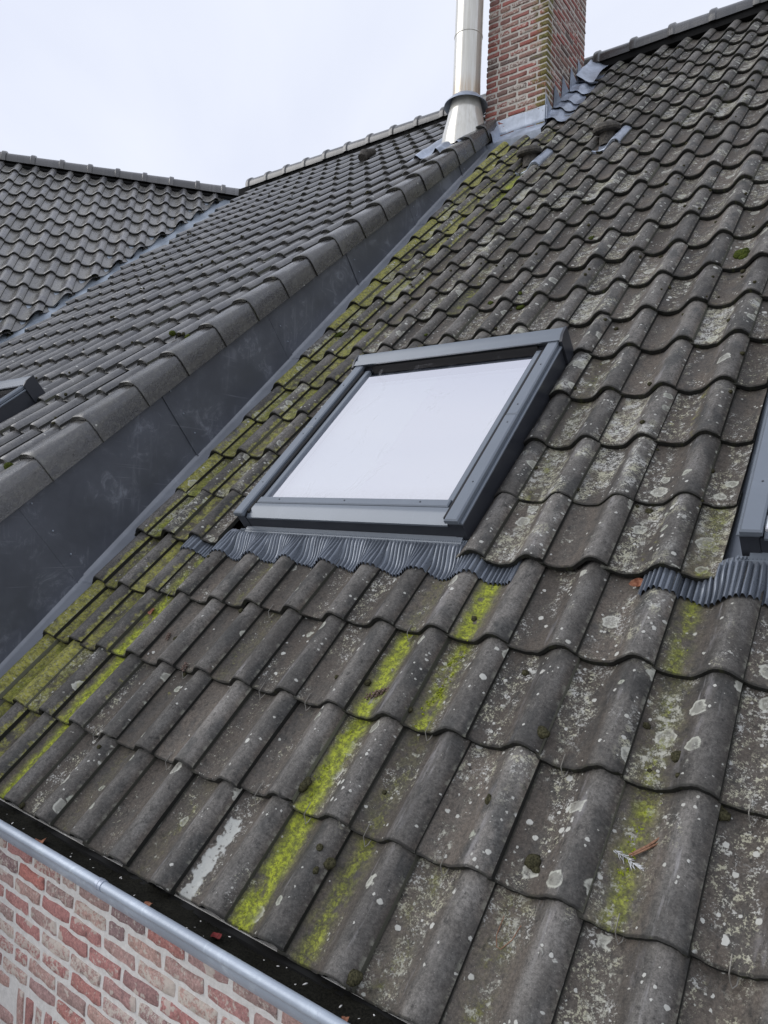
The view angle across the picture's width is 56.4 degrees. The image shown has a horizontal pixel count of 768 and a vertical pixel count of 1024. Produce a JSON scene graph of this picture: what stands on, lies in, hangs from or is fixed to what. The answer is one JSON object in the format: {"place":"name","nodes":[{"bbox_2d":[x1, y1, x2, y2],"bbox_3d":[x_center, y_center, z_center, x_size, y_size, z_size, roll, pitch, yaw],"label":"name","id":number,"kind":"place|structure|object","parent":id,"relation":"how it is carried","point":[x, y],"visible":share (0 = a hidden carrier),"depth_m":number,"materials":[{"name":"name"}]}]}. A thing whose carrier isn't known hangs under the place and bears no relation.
{"place":"outdoors","nodes":[
{"label":"outdoors","id":0,"kind":"place"},
{"bbox_2d":[0,0,741,188],"label":"sky","id":1,"kind":"structure","parent":0,"point":[229,93],"materials":[{"name":"white"}]},
{"label":"ground","id":2,"kind":"structure","parent":0,"visible":0},
{"bbox_2d":[0,150,238,343],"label":"house wing","id":3,"kind":"structure","parent":2,"relation":"on","point":[69,231],"depth_m":8.56,"materials":[{"name":"grey tile"}]},
{"bbox_2d":[0,0,499,677],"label":"house extension","id":4,"kind":"object","parent":2,"relation":"on","point":[110,460],"visible":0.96,"depth_m":4.35,"materials":[{"name":"black tile"}]},
{"bbox_2d":[3,462,13,469],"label":"moss cushion","id":5,"kind":"object","parent":4,"relation":"on","point":[7,465],"visible":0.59,"depth_m":3.27,"materials":[{"name":"green plant"}]},
{"bbox_2d":[0,375,44,422],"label":"roof window","id":6,"kind":"structure","parent":4,"relation":"in","point":[17,395],"depth_m":4.06,"materials":[{"name":"metal"}]},
{"bbox_2d":[169,330,175,336],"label":"moss cushion","id":7,"kind":"object","parent":4,"relation":"on","point":[172,333],"visible":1,"depth_m":4.06,"materials":[{"name":"green plant"}]},
{"bbox_2d":[21,133,409,424],"bbox_3d":[-1.626,-2.334,6.398,3.658,3.900,4.559,2,-1,37],"label":"moss","id":8,"kind":"object","parent":4,"relation":"on","point":[113,316],"visible":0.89,"depth_m":5.64,"materials":[{"name":"green plant"}]},
{"bbox_2d":[0,0,767,1023],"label":"house","id":9,"kind":"structure","parent":2,"relation":"on","point":[376,498],"depth_m":2.25,"materials":[{"name":"black tile"}]},
{"bbox_2d":[180,662,188,671],"bbox_3d":[-0.707,0.550,2.542,0.020,0.020,0.039,-7,39,28],"label":"seed cluster","id":10,"kind":"object","parent":9,"relation":"attached to","point":[184,666],"visible":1,"depth_m":2.54,"materials":[{"name":"brown plant"}]},
{"bbox_2d":[0,806,393,1023],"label":"gutter sludge","id":11,"kind":"object","parent":9,"relation":"on","point":[331,1000],"visible":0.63,"depth_m":1.72,"materials":[{"name":"black soil"}]},
{"bbox_2d":[11,822,374,1018],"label":"gutter crumbs","id":12,"kind":"object","parent":11,"relation":"on","point":[230,936],"visible":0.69,"depth_m":1.59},
{"bbox_2d":[210,932,221,938],"bbox_3d":[-0.393,0.994,1.677,0.026,0.013,0.040,3,-1,-32],"label":"leaf","id":13,"kind":"object","parent":11,"relation":"on","point":[216,935],"visible":1,"depth_m":1.69,"materials":[{"name":"red plant"}]},
{"bbox_2d":[298,777,311,791],"bbox_3d":[-0.220,0.739,1.934,0.049,0.023,0.056,2,44,37],"label":"moss cushion","id":14,"kind":"object","parent":9,"relation":"on","point":[305,784],"visible":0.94,"depth_m":1.92,"materials":[{"name":"green plant"}]},
{"bbox_2d":[313,866,318,873],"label":"moss cushion","id":15,"kind":"object","parent":9,"relation":"on","point":[315,869],"visible":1,"depth_m":1.71,"materials":[{"name":"green plant"}]},
{"bbox_2d":[316,843,322,850],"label":"moss cushion","id":16,"kind":"object","parent":9,"relation":"on","point":[319,846],"visible":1,"depth_m":1.74,"materials":[{"name":"green plant"}]},
{"bbox_2d":[323,857,335,869],"bbox_3d":[-0.132,0.847,1.726,0.037,0.030,0.020,2,-46,37],"label":"moss cushion","id":17,"kind":"object","parent":9,"relation":"on","point":[329,863],"visible":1,"depth_m":1.72,"materials":[{"name":"green plant"}]},
{"bbox_2d":[334,331,343,337],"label":"moss cushion","id":18,"kind":"object","parent":9,"relation":"on","point":[339,334],"visible":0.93,"depth_m":4.41,"materials":[{"name":"green plant"}]},
{"bbox_2d":[2,624,687,929],"bbox_3d":[-0.219,0.591,2.175,2.070,0.837,0.871,2,-1,37],"label":"algae moss","id":19,"kind":"object","parent":9,"relation":"on","point":[440,697],"visible":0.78,"depth_m":1.98,"materials":[{"name":"green plant"}]},
{"bbox_2d":[346,968,362,986],"bbox_3d":[-0.064,0.968,1.488,0.043,0.035,0.019,2,-46,37],"label":"moss cushion","id":20,"kind":"object","parent":9,"relation":"on","point":[355,978],"visible":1,"depth_m":1.48,"materials":[{"name":"green plant"}]},
{"bbox_2d":[364,687,388,699],"bbox_3d":[-0.019,0.529,2.088,0.085,0.023,0.022,-21,35,11],"label":"seed cone","id":21,"kind":"object","parent":9,"relation":"on","point":[377,692],"visible":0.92,"depth_m":2.08,"materials":[{"name":"brown plant"}]},
{"bbox_2d":[180,326,573,585],"bbox_3d":[0.061,-0.309,3.082,1.624,1.510,0.247,2,-46,37],"label":"roof window","id":22,"kind":"structure","parent":9,"relation":"in","point":[398,469],"depth_m":2.87,"materials":[{"name":"metal"}]},
{"bbox_2d":[19,27,767,808],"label":"moss","id":23,"kind":"object","parent":9,"relation":"on","point":[367,683],"visible":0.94,"depth_m":2.71,"materials":[{"name":"green plant"}]},
{"bbox_2d":[485,794,490,804],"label":"moss cushion","id":24,"kind":"object","parent":9,"relation":"on","point":[487,799],"visible":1,"depth_m":1.66,"materials":[{"name":"green plant"}]},
{"bbox_2d":[496,916,520,948],"bbox_3d":[0.252,0.870,1.475,0.044,0.005,0.061,7,47,41],"label":"wire hook","id":25,"kind":"object","parent":9,"relation":"on","point":[509,941],"visible":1,"depth_m":1.47,"materials":[{"name":"grey metal"}]},
{"bbox_2d":[516,305,524,309],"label":"moss cushion","id":26,"kind":"object","parent":9,"relation":"on","point":[519,307],"visible":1,"depth_m":3.68,"materials":[{"name":"green plant"}]},
{"bbox_2d":[524,854,540,873],"bbox_3d":[0.324,0.759,1.549,0.041,0.041,0.018,2,-46,37],"label":"moss cushion","id":27,"kind":"object","parent":9,"relation":"on","point":[532,862],"visible":1,"depth_m":1.54,"materials":[{"name":"green plant"}]},
{"bbox_2d":[537,726,550,738],"bbox_3d":[0.386,0.534,1.739,0.040,0.035,0.018,2,-46,37],"label":"moss cushion","id":28,"kind":"object","parent":9,"relation":"on","point":[543,732],"visible":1,"depth_m":1.73,"materials":[{"name":"green plant"}]},
{"bbox_2d":[614,850,643,870],"bbox_3d":[0.506,0.722,1.479,0.024,0.004,0.084,-42,36,-20],"label":"feather","id":29,"kind":"object","parent":9,"relation":"on","point":[638,866],"visible":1,"depth_m":1.48,"materials":[{"name":"white"}]},
{"bbox_2d":[629,578,642,586],"bbox_3d":[0.713,0.202,2.010,0.050,0.019,0.032,-4,41,31],"label":"leaf","id":30,"kind":"object","parent":9,"relation":"on","point":[636,582],"visible":0.83,"depth_m":2.02,"materials":[{"name":"orange plant"}]},
{"bbox_2d":[628,837,658,856],"bbox_3d":[0.552,0.690,1.481,0.098,0.010,0.016,-29,34,-1],"label":"twig","id":31,"kind":"object","parent":9,"relation":"on","point":[650,845],"visible":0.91,"depth_m":1.48,"materials":[{"name":"brown wood"}]},
{"bbox_2d":[645,508,652,513],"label":"moss cushion","id":32,"kind":"object","parent":9,"relation":"on","point":[648,510],"visible":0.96,"depth_m":2.22,"materials":[{"name":"green plant"}]},
{"bbox_2d":[670,751,680,762],"bbox_3d":[0.648,0.541,1.581,0.031,0.031,0.015,2,-46,37],"label":"moss cushion","id":33,"kind":"object","parent":9,"relation":"on","point":[675,756],"visible":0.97,"depth_m":1.58,"materials":[{"name":"green plant"}]},
{"bbox_2d":[637,393,767,607],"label":"roof window","id":34,"kind":"structure","parent":9,"relation":"in","point":[748,545],"depth_m":1.89,"materials":[{"name":"metal"}]},
{"bbox_2d":[719,805,730,820],"bbox_3d":[0.698,0.621,1.478,0.036,0.037,0.016,2,-46,37],"label":"moss cushion","id":35,"kind":"object","parent":9,"relation":"on","point":[724,814],"visible":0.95,"depth_m":1.47,"materials":[{"name":"green plant"}]},
{"bbox_2d":[733,247,749,259],"bbox_3d":[1.579,-1.134,3.160,0.071,0.096,0.040,2,-46,37],"label":"moss cushion","id":36,"kind":"object","parent":9,"relation":"on","point":[741,254],"visible":0.97,"depth_m":3.14,"materials":[{"name":"green plant"}]}
]}

